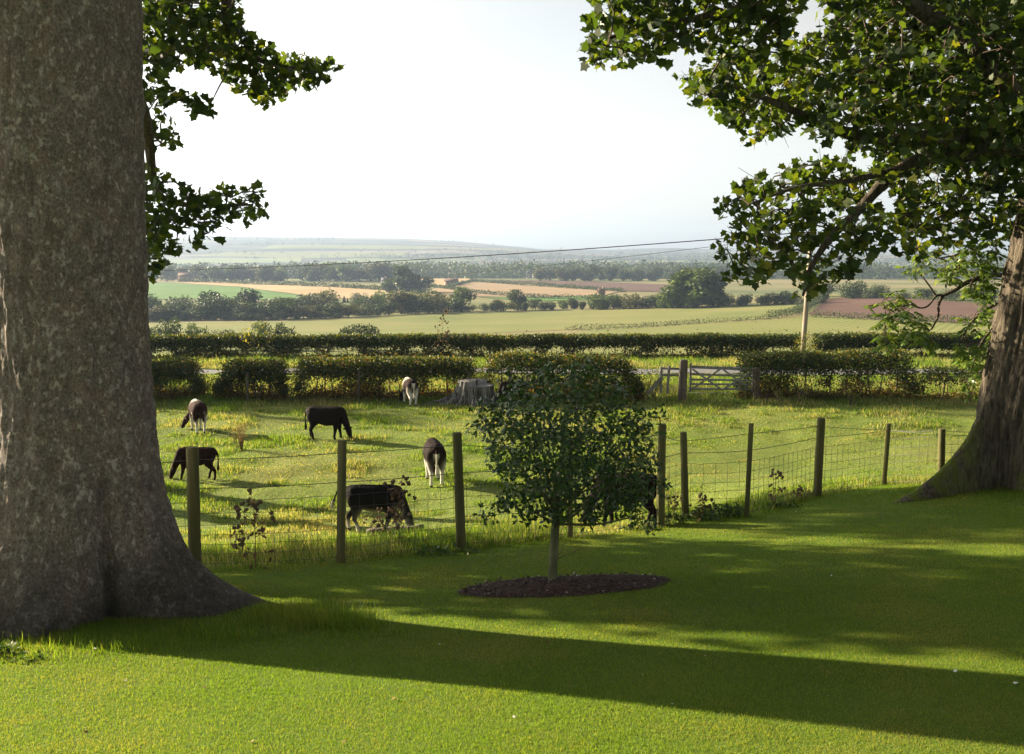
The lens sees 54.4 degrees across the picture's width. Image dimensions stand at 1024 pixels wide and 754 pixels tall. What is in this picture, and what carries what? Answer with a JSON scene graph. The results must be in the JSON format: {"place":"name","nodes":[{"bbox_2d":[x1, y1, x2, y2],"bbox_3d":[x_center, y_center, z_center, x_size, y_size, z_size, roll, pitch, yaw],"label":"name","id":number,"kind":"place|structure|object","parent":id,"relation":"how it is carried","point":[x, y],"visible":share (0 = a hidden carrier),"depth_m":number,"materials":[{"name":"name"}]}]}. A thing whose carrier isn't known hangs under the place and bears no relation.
{"place":"outdoors","nodes":[
{"label":"outdoors","id":0,"kind":"place"},
{"bbox_2d":[148,283,301,298],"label":"field","id":1,"kind":"structure","parent":0,"point":[167,290],"depth_m":630.40,"materials":[{"name":"plant"}]},
{"bbox_2d":[149,258,301,264],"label":"field","id":2,"kind":"structure","parent":0,"point":[231,260],"depth_m":2543.77,"materials":[{"name":"plant"}]},
{"bbox_2d":[195,252,404,256],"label":"field","id":3,"kind":"structure","parent":0,"point":[248,254],"depth_m":2780.10,"materials":[{"name":"plant"}]},
{"bbox_2d":[174,282,442,298],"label":"field","id":4,"kind":"structure","parent":0,"point":[306,290],"depth_m":661.63,"materials":[{"name":"plant"}]},
{"bbox_2d":[271,252,407,258],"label":"field","id":5,"kind":"structure","parent":0,"point":[352,254],"depth_m":2732.26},
{"bbox_2d":[262,244,427,248],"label":"field","id":6,"kind":"structure","parent":0,"point":[335,246],"depth_m":3069.02,"materials":[{"name":"plant"}]},
{"bbox_2d":[343,258,483,260],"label":"field","id":7,"kind":"structure","parent":0,"point":[362,259],"depth_m":2563.15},
{"bbox_2d":[149,305,796,335],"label":"field","id":8,"kind":"structure","parent":0,"point":[475,322],"depth_m":311.81,"materials":[{"name":"plant"}]},
{"bbox_2d":[0,483,1023,753],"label":"lawn","id":9,"kind":"structure","parent":0,"point":[618,669],"depth_m":6.96,"materials":[{"name":"plant"}]},
{"bbox_2d":[0,639,43,663],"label":"ground cover","id":10,"kind":"object","parent":9,"relation":"on","point":[6,646],"visible":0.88,"depth_m":7.53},
{"bbox_2d":[1,593,417,659],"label":"long grass","id":11,"kind":"structure","parent":9,"relation":"on","point":[317,618],"depth_m":8.10,"materials":[{"name":"plant"}]},
{"bbox_2d":[456,571,670,597],"bbox_3d":[0.497,1.984,9.486,2.052,0.165,0.989,0,6,0],"label":"soil bed","id":12,"kind":"object","parent":9,"relation":"on","point":[607,585],"visible":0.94,"depth_m":9.31,"materials":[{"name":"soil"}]},
{"bbox_2d":[465,356,672,579],"bbox_3d":[0.545,0.918,9.472,2.021,2.306,2.016,0,6,0],"label":"holly tree","id":13,"kind":"object","parent":12,"relation":"on","point":[567,483],"visible":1,"depth_m":9.25,"materials":[{"name":"green plant"}]},
{"bbox_2d":[162,417,967,563],"bbox_3d":[1.745,1.467,13.582,14.640,2.058,1.459,-3,7,-28],"label":"wire fence","id":14,"kind":"object","parent":9,"relation":"on","point":[193,503],"visible":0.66,"depth_m":11.94,"materials":[{"name":"brown"}]},
{"bbox_2d":[415,501,802,556],"bbox_3d":[1.586,1.978,12.979,6.048,0.382,0.634,-4,7,-30],"label":"ground cover","id":15,"kind":"object","parent":9,"relation":"on","point":[729,510],"visible":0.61,"depth_m":13.42,"materials":[{"name":"plant"}]},
{"bbox_2d":[432,282,618,296],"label":"field","id":16,"kind":"structure","parent":0,"point":[537,289],"depth_m":664.82,"materials":[{"name":"plant"}]},
{"bbox_2d":[485,280,667,291],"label":"field","id":17,"kind":"structure","parent":0,"point":[639,287],"depth_m":766.75,"materials":[{"name":"plant"}]},
{"bbox_2d":[148,236,1007,569],"bbox_3d":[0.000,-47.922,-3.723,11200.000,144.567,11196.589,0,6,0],"label":"ground","id":18,"kind":"structure","parent":0,"point":[698,458],"depth_m":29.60,"materials":[{"name":"plant"}]},
{"bbox_2d":[149,304,169,320],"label":"broadleaf tree","id":19,"kind":"object","parent":18,"relation":"on","point":[155,315],"visible":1,"depth_m":337.03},
{"bbox_2d":[158,265,175,280],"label":"broadleaf tree","id":20,"kind":"object","parent":18,"relation":"on","point":[167,272],"visible":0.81,"depth_m":868.18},
{"bbox_2d":[154,316,182,350],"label":"bush","id":21,"kind":"object","parent":18,"relation":"on","point":[171,329],"visible":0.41,"depth_m":149.96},
{"bbox_2d":[0,0,345,639],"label":"sycamore tree","id":22,"kind":"object","parent":18,"relation":"on","point":[89,530],"visible":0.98,"depth_m":8.23,"materials":[{"name":"grey plant"}]},
{"bbox_2d":[164,295,194,306],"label":"bush","id":23,"kind":"object","parent":18,"relation":"on","point":[178,301],"visible":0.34,"depth_m":374.49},
{"bbox_2d":[151,356,215,399],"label":"clipped hedge","id":24,"kind":"object","parent":18,"relation":"on","point":[167,371],"visible":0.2,"depth_m":37.27,"materials":[{"name":"green plant"}]},
{"bbox_2d":[169,447,218,479],"bbox_3d":[-7.484,2.029,23.463,1.183,0.787,0.370,0,6,-2],"label":"calf","id":25,"kind":"object","parent":18,"relation":"on","point":[204,453],"visible":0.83,"depth_m":23.35},
{"bbox_2d":[181,399,207,433],"bbox_3d":[-9.526,1.161,30.109,0.558,0.964,1.468,-5,8,-36],"label":"calf","id":26,"kind":"object","parent":18,"relation":"on","point":[197,410],"visible":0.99,"depth_m":29.68},
{"bbox_2d":[183,322,210,347],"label":"bush","id":27,"kind":"object","parent":18,"relation":"on","point":[195,330],"visible":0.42,"depth_m":150.24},
{"bbox_2d":[189,302,215,319],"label":"bush","id":28,"kind":"object","parent":18,"relation":"on","point":[197,309],"visible":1,"depth_m":339.98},
{"bbox_2d":[198,297,229,319],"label":"bush","id":29,"kind":"object","parent":18,"relation":"on","point":[205,301],"visible":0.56,"depth_m":343.50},
{"bbox_2d":[205,265,226,281],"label":"broadleaf tree","id":30,"kind":"object","parent":18,"relation":"on","point":[213,273],"visible":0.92,"depth_m":865.53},
{"bbox_2d":[206,293,246,314],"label":"bush","id":31,"kind":"object","parent":18,"relation":"on","point":[223,301],"visible":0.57,"depth_m":344.71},
{"bbox_2d":[226,421,253,450],"bbox_3d":[-7.305,1.564,26.736,0.848,0.886,0.770,6,9,41],"label":"dead dock","id":32,"kind":"object","parent":18,"relation":"on","point":[241,438],"visible":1,"depth_m":26.71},
{"bbox_2d":[230,518,253,552],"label":"dead thistle","id":33,"kind":"object","parent":18,"relation":"on","point":[238,527],"visible":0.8,"depth_m":12.07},
{"bbox_2d":[236,288,262,305],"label":"broadleaf tree","id":34,"kind":"object","parent":18,"relation":"on","point":[251,296],"visible":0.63,"depth_m":375.46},
{"bbox_2d":[210,348,290,400],"bbox_3d":[-9.822,-0.099,37.531,2.866,2.094,1.545,0,6,0],"label":"clipped hedge","id":35,"kind":"object","parent":18,"relation":"on","point":[252,368],"visible":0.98,"depth_m":37.26,"materials":[{"name":"green plant"}]},
{"bbox_2d":[233,488,275,568],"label":"dead thistle","id":36,"kind":"object","parent":18,"relation":"on","point":[237,508],"visible":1,"depth_m":11.01,"materials":[{"name":"plant"}]},
{"bbox_2d":[238,320,276,357],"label":"shrub","id":37,"kind":"object","parent":18,"relation":"on","point":[249,336],"visible":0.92,"depth_m":57.15,"materials":[{"name":"green plant"}]},
{"bbox_2d":[250,321,273,348],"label":"bush","id":38,"kind":"object","parent":18,"relation":"on","point":[263,330],"visible":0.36,"depth_m":149.52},
{"bbox_2d":[254,265,275,281],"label":"broadleaf tree","id":39,"kind":"object","parent":18,"relation":"on","point":[263,271],"visible":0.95,"depth_m":867.48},
{"bbox_2d":[250,297,300,318],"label":"bush","id":40,"kind":"object","parent":18,"relation":"on","point":[268,307],"visible":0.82,"depth_m":342.62,"materials":[{"name":"plant"}]},
{"bbox_2d":[150,261,433,278],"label":"distant wood","id":41,"kind":"object","parent":18,"relation":"on","point":[291,270],"visible":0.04,"depth_m":1119.29,"materials":[{"name":"plant"}]},
{"bbox_2d":[274,363,311,397],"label":"shrub","id":42,"kind":"object","parent":18,"relation":"on","point":[291,386],"visible":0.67,"depth_m":37.49,"materials":[{"name":"green plant"}]},
{"bbox_2d":[277,294,320,308],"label":"bush","id":43,"kind":"object","parent":18,"relation":"on","point":[301,301],"visible":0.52,"depth_m":385.29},
{"bbox_2d":[177,278,431,292],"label":"field hedge","id":44,"kind":"object","parent":18,"relation":"on","point":[374,287],"visible":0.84,"depth_m":730.88,"materials":[{"name":"plant"}]},
{"bbox_2d":[291,304,318,318],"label":"bush","id":45,"kind":"object","parent":18,"relation":"on","point":[303,310],"visible":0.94,"depth_m":346.75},
{"bbox_2d":[306,289,340,307],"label":"bush","id":46,"kind":"object","parent":18,"relation":"on","point":[322,299],"visible":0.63,"depth_m":389.64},
{"bbox_2d":[304,406,352,439],"bbox_3d":[-5.315,1.324,28.900,1.475,0.989,0.537,1,7,8],"label":"calf","id":47,"kind":"object","parent":18,"relation":"on","point":[336,417],"visible":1,"depth_m":28.71},
{"bbox_2d":[324,300,347,317],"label":"bush","id":48,"kind":"object","parent":18,"relation":"on","point":[336,308],"visible":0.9,"depth_m":352.68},
{"bbox_2d":[335,264,357,281],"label":"broadleaf tree","id":49,"kind":"object","parent":18,"relation":"on","point":[347,272],"visible":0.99,"depth_m":870.41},
{"bbox_2d":[339,303,362,317],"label":"bush","id":50,"kind":"object","parent":18,"relation":"on","point":[351,309],"visible":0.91,"depth_m":354.81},
{"bbox_2d":[348,323,379,349],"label":"bush","id":51,"kind":"object","parent":18,"relation":"on","point":[369,331],"visible":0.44,"depth_m":149.85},
{"bbox_2d":[355,294,383,309],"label":"bush","id":52,"kind":"object","parent":18,"relation":"on","point":[374,301],"visible":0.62,"depth_m":402.69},
{"bbox_2d":[331,484,413,532],"bbox_3d":[-2.428,2.285,17.369,1.482,0.855,0.450,0,6,2],"label":"calf","id":53,"kind":"object","parent":18,"relation":"on","point":[372,499],"visible":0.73,"depth_m":17.21},
{"bbox_2d":[365,261,391,280],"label":"broadleaf tree","id":54,"kind":"object","parent":18,"relation":"on","point":[376,265],"visible":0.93,"depth_m":886.23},
{"bbox_2d":[290,341,476,400],"bbox_3d":[-4.766,-0.288,37.503,7.480,2.461,1.678,0,6,0],"label":"clipped hedge","id":55,"kind":"object","parent":18,"relation":"on","point":[346,367],"visible":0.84,"depth_m":37.23,"materials":[{"name":"green plant"}]},
{"bbox_2d":[380,301,399,314],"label":"broadleaf tree","id":56,"kind":"object","parent":18,"relation":"on","point":[391,308],"visible":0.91,"depth_m":374.53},
{"bbox_2d":[372,475,416,543],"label":"dead thistle","id":57,"kind":"object","parent":18,"relation":"on","point":[393,493],"visible":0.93,"depth_m":12.20,"materials":[{"name":"plant"}]},
{"bbox_2d":[366,519,423,535],"bbox_3d":[-1.930,2.463,16.489,0.956,0.335,0.218,0,6,-4],"label":"fallen log","id":58,"kind":"object","parent":18,"relation":"on","point":[368,532],"visible":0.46,"depth_m":16.47,"materials":[{"name":"brown wood"}]},
{"bbox_2d":[384,290,417,313],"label":"broadleaf tree","id":59,"kind":"object","parent":18,"relation":"on","point":[396,296],"visible":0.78,"depth_m":382.69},
{"bbox_2d":[392,265,420,291],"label":"tall tree","id":60,"kind":"object","parent":18,"relation":"on","point":[400,273],"visible":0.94,"depth_m":626.93,"materials":[{"name":"plant"}]},
{"bbox_2d":[399,377,418,405],"bbox_3d":[-3.689,0.500,35.848,0.511,0.960,1.423,-2,7,-20],"label":"calf","id":61,"kind":"object","parent":18,"relation":"on","point":[410,387],"visible":1,"depth_m":35.39},
{"bbox_2d":[398,295,437,313],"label":"bush","id":62,"kind":"object","parent":18,"relation":"on","point":[418,304],"visible":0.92,"depth_m":383.75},
{"bbox_2d":[413,276,434,290],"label":"broadleaf tree","id":63,"kind":"object","parent":18,"relation":"on","point":[425,283],"visible":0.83,"depth_m":629.50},
{"bbox_2d":[423,437,445,486],"bbox_3d":[-1.791,1.918,22.844,0.519,0.994,1.482,-1,7,-11],"label":"calf","id":64,"kind":"object","parent":18,"relation":"on","point":[435,460],"visible":0.99,"depth_m":22.29},
{"bbox_2d":[417,291,451,312],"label":"bush","id":65,"kind":"object","parent":18,"relation":"on","point":[441,304],"visible":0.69,"depth_m":387.92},
{"bbox_2d":[423,378,495,406],"bbox_3d":[-1.614,0.569,35.939,2.682,0.954,1.946,-4,8,-34],"label":"tree stump","id":66,"kind":"object","parent":18,"relation":"on","point":[471,392],"visible":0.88,"depth_m":35.59,"materials":[{"name":"wood"}]},
{"bbox_2d":[446,287,476,311],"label":"broadleaf tree","id":67,"kind":"object","parent":18,"relation":"on","point":[461,297],"visible":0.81,"depth_m":396.25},
{"bbox_2d":[150,321,801,358],"bbox_3d":[-5.688,-2.067,58.395,45.732,2.350,1.896,0,6,-2],"label":"clipped hedge","id":68,"kind":"object","parent":18,"relation":"on","point":[291,344],"visible":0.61,"depth_m":58.18,"materials":[{"name":"green plant"}]},
{"bbox_2d":[491,299,517,311],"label":"bush","id":69,"kind":"object","parent":18,"relation":"on","point":[501,305],"visible":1,"depth_m":394.86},
{"bbox_2d":[494,380,527,403],"bbox_3d":[-0.024,0.567,35.633,1.324,0.880,0.477,-3,7,-25],"label":"calf","id":70,"kind":"object","parent":18,"relation":"on","point":[504,384],"visible":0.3,"depth_m":35.38},
{"bbox_2d":[274,259,755,278],"bbox_3d":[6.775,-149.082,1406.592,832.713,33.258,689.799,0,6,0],"label":"distant wood","id":71,"kind":"object","parent":18,"relation":"on","point":[447,270],"visible":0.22,"depth_m":1117.47,"materials":[{"name":"plant"}]},
{"bbox_2d":[506,289,526,310],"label":"broadleaf tree","id":72,"kind":"object","parent":18,"relation":"on","point":[513,296],"visible":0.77,"depth_m":401.05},
{"bbox_2d":[432,283,619,298],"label":"field hedge","id":73,"kind":"object","parent":18,"relation":"on","point":[533,295],"visible":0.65,"depth_m":572.34,"materials":[{"name":"plant"}]},
{"bbox_2d":[446,278,625,291],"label":"field hedge","id":74,"kind":"object","parent":18,"relation":"on","point":[494,280],"visible":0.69,"depth_m":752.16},
{"bbox_2d":[479,341,656,400],"bbox_3d":[2.135,-0.307,37.501,7.046,2.565,1.560,0,6,0],"label":"clipped hedge","id":75,"kind":"object","parent":18,"relation":"on","point":[611,366],"visible":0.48,"depth_m":37.28,"materials":[{"name":"green plant"}]},
{"bbox_2d":[150,251,1007,268],"bbox_3d":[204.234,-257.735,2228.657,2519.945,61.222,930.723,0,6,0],"label":"distant wood","id":76,"kind":"object","parent":18,"relation":"on","point":[706,259],"visible":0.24,"depth_m":2452.93,"materials":[{"name":"plant"}]},
{"bbox_2d":[164,236,1004,261],"bbox_3d":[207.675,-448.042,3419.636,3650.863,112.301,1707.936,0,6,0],"label":"distant wood","id":77,"kind":"object","parent":18,"relation":"on","point":[499,252],"visible":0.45,"depth_m":2910.70,"materials":[{"name":"plant"}]},
{"bbox_2d":[579,265,601,280],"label":"broadleaf tree","id":78,"kind":"object","parent":18,"relation":"on","point":[589,275],"visible":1,"depth_m":871.21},
{"bbox_2d":[585,293,610,309],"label":"broadleaf tree","id":79,"kind":"object","parent":18,"relation":"on","point":[598,303],"visible":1,"depth_m":387.63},
{"bbox_2d":[601,266,618,280],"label":"broadleaf tree","id":80,"kind":"object","parent":18,"relation":"on","point":[612,272],"visible":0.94,"depth_m":896.40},
{"bbox_2d":[582,472,656,526],"bbox_3d":[1.497,1.652,13.468,1.116,0.742,0.413,1,7,12],"label":"calf","id":81,"kind":"object","parent":18,"relation":"on","point":[649,504],"visible":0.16,"depth_m":13.28},
{"bbox_2d":[619,292,640,308],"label":"bush","id":82,"kind":"object","parent":18,"relation":"on","point":[632,301],"visible":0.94,"depth_m":382.47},
{"bbox_2d":[626,266,643,280],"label":"broadleaf tree","id":83,"kind":"object","parent":18,"relation":"on","point":[636,276],"visible":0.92,"depth_m":892.36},
{"bbox_2d":[634,365,670,397],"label":"shrub","id":84,"kind":"object","parent":18,"relation":"on","point":[648,383],"visible":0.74,"depth_m":37.65,"materials":[{"name":"green plant"}]},
{"bbox_2d":[645,266,663,280],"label":"broadleaf tree","id":85,"kind":"object","parent":18,"relation":"on","point":[653,274],"visible":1,"depth_m":885.17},
{"bbox_2d":[655,285,687,307],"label":"broadleaf tree","id":86,"kind":"object","parent":18,"relation":"on","point":[668,294],"visible":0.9,"depth_m":368.12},
{"bbox_2d":[667,267,695,307],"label":"tall tree","id":87,"kind":"object","parent":18,"relation":"on","point":[681,276],"visible":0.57,"depth_m":368.48,"materials":[{"name":"plant"}]},
{"bbox_2d":[678,359,687,400],"bbox_3d":[6.340,0.275,37.055,0.330,1.838,0.308,0,6,0],"label":"gate post","id":88,"kind":"object","parent":18,"relation":"on","point":[682,381],"visible":0.76,"depth_m":36.92,"materials":[{"name":"grey wood"}]},
{"bbox_2d":[646,366,678,394],"bbox_3d":[5.653,0.122,37.204,1.239,1.110,0.195,0,6,0],"label":"rail fence","id":89,"kind":"object","parent":88,"relation":"attached to","point":[660,378],"visible":0.99,"depth_m":37.17,"materials":[{"name":"grey wood"}]},
{"bbox_2d":[676,267,719,307],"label":"tall tree","id":90,"kind":"object","parent":18,"relation":"on","point":[694,297],"visible":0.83,"depth_m":363.38,"materials":[{"name":"plant"}]},
{"bbox_2d":[689,486,713,521],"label":"dead thistle","id":91,"kind":"object","parent":18,"relation":"on","point":[704,499],"visible":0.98,"depth_m":13.47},
{"bbox_2d":[697,271,730,306],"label":"tall tree","id":92,"kind":"object","parent":18,"relation":"on","point":[718,292],"visible":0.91,"depth_m":360.11,"materials":[{"name":"plant"}]},
{"bbox_2d":[753,367,760,400],"bbox_3d":[9.098,0.426,37.073,0.225,1.580,0.233,0,6,0],"label":"gate post","id":93,"kind":"object","parent":18,"relation":"on","point":[756,385],"visible":0.73,"depth_m":36.97,"materials":[{"name":"grey wood"}]},
{"bbox_2d":[689,363,753,391],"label":"field gate","id":94,"kind":"structure","parent":93,"relation":"attached to","point":[724,369],"depth_m":37.10,"materials":[{"name":"grey wood"}]},
{"bbox_2d":[768,468,785,507],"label":"dead thistle","id":95,"kind":"object","parent":18,"relation":"on","point":[782,477],"visible":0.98,"depth_m":14.40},
{"bbox_2d":[732,334,837,400],"bbox_3d":[10.166,-0.337,37.506,3.823,2.562,1.802,0,6,0],"label":"clipped hedge","id":96,"kind":"object","parent":18,"relation":"on","point":[774,362],"visible":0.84,"depth_m":37.23,"materials":[{"name":"green plant"}]},
{"bbox_2d":[764,293,829,318],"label":"field hedge","id":97,"kind":"object","parent":18,"relation":"on","point":[800,307],"visible":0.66,"depth_m":295.40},
{"bbox_2d":[577,0,1023,503],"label":"sycamore tree","id":98,"kind":"object","parent":18,"relation":"on","point":[989,452],"visible":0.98,"depth_m":12.52,"materials":[{"name":"green plant"}]},
{"bbox_2d":[801,251,811,350],"bbox_3d":[16.737,-4.340,56.154,1.600,7.763,0.330,0,6,0],"label":"utility pole","id":99,"kind":"object","parent":18,"relation":"on","point":[805,319],"visible":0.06,"depth_m":56.19,"materials":[{"name":"brown wood"}]},
{"bbox_2d":[161,233,790,270],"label":"overhead cable","id":100,"kind":"object","parent":99,"relation":"attached to","point":[479,255],"visible":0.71,"depth_m":70.67,"materials":[{"name":"metal"}]},
{"bbox_2d":[165,233,817,284],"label":"overhead cable","id":101,"kind":"object","parent":99,"relation":"attached to","point":[494,270],"visible":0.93,"depth_m":87.77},
{"bbox_2d":[659,259,1004,279],"bbox_3d":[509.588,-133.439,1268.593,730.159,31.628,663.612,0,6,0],"label":"distant wood","id":102,"kind":"object","parent":18,"relation":"on","point":[874,271],"visible":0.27,"depth_m":1000.10,"materials":[{"name":"plant"}]},
{"bbox_2d":[839,279,869,298],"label":"bush","id":103,"kind":"object","parent":18,"relation":"on","point":[853,289],"visible":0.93,"depth_m":357.89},
{"bbox_2d":[861,283,890,298],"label":"bush","id":104,"kind":"object","parent":18,"relation":"on","point":[877,290],"visible":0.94,"depth_m":350.35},
{"bbox_2d":[829,346,923,399],"bbox_3d":[13.580,-0.160,37.526,3.265,2.214,1.807,0,6,0],"label":"clipped hedge","id":105,"kind":"object","parent":18,"relation":"on","point":[901,372],"visible":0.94,"depth_m":37.27,"materials":[{"name":"green plant"}]},
{"bbox_2d":[808,309,991,324],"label":"field hedge","id":106,"kind":"object","parent":18,"relation":"on","point":[871,317],"visible":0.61,"depth_m":257.58,"materials":[{"name":"plant"}]},
{"bbox_2d":[811,321,990,358],"bbox_3d":[23.909,-2.119,58.633,12.472,2.344,1.902,0,6,0],"label":"clipped hedge","id":107,"kind":"object","parent":18,"relation":"on","point":[831,341],"visible":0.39,"depth_m":58.26,"materials":[{"name":"green plant"}]},
{"bbox_2d":[862,237,1009,403],"bbox_3d":[7.308,-0.768,15.323,4.219,5.800,1.742,-2,7,-16],"label":"ash tree","id":108,"kind":"object","parent":18,"relation":"on","point":[981,273],"visible":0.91,"depth_m":14.93,"materials":[{"name":"green plant"}]},
{"bbox_2d":[912,361,982,400],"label":"clipped hedge","id":109,"kind":"object","parent":18,"relation":"on","point":[935,374],"visible":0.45,"depth_m":37.42,"materials":[{"name":"green plant"}]},
{"bbox_2d":[183,368,979,374],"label":"road","id":110,"kind":"structure","parent":0,"point":[646,371],"depth_m":47.88,"materials":[{"name":"asphalt"}]},
{"bbox_2d":[142,0,1021,253],"label":"sky","id":111,"kind":"structure","parent":0,"point":[480,121],"materials":[{"name":"white"}]},
{"bbox_2d":[571,316,990,334],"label":"field","id":112,"kind":"structure","parent":0,"point":[817,325],"depth_m":237.52,"materials":[{"name":"plant"}]},
{"bbox_2d":[566,314,772,330],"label":"field hedge","id":113,"kind":"object","parent":112,"relation":"on","point":[645,324],"visible":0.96,"depth_m":264.55,"materials":[{"name":"plant"}]},
{"bbox_2d":[810,297,996,322],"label":"field","id":114,"kind":"structure","parent":0,"point":[844,305],"depth_m":298.65,"materials":[{"name":"soil"}]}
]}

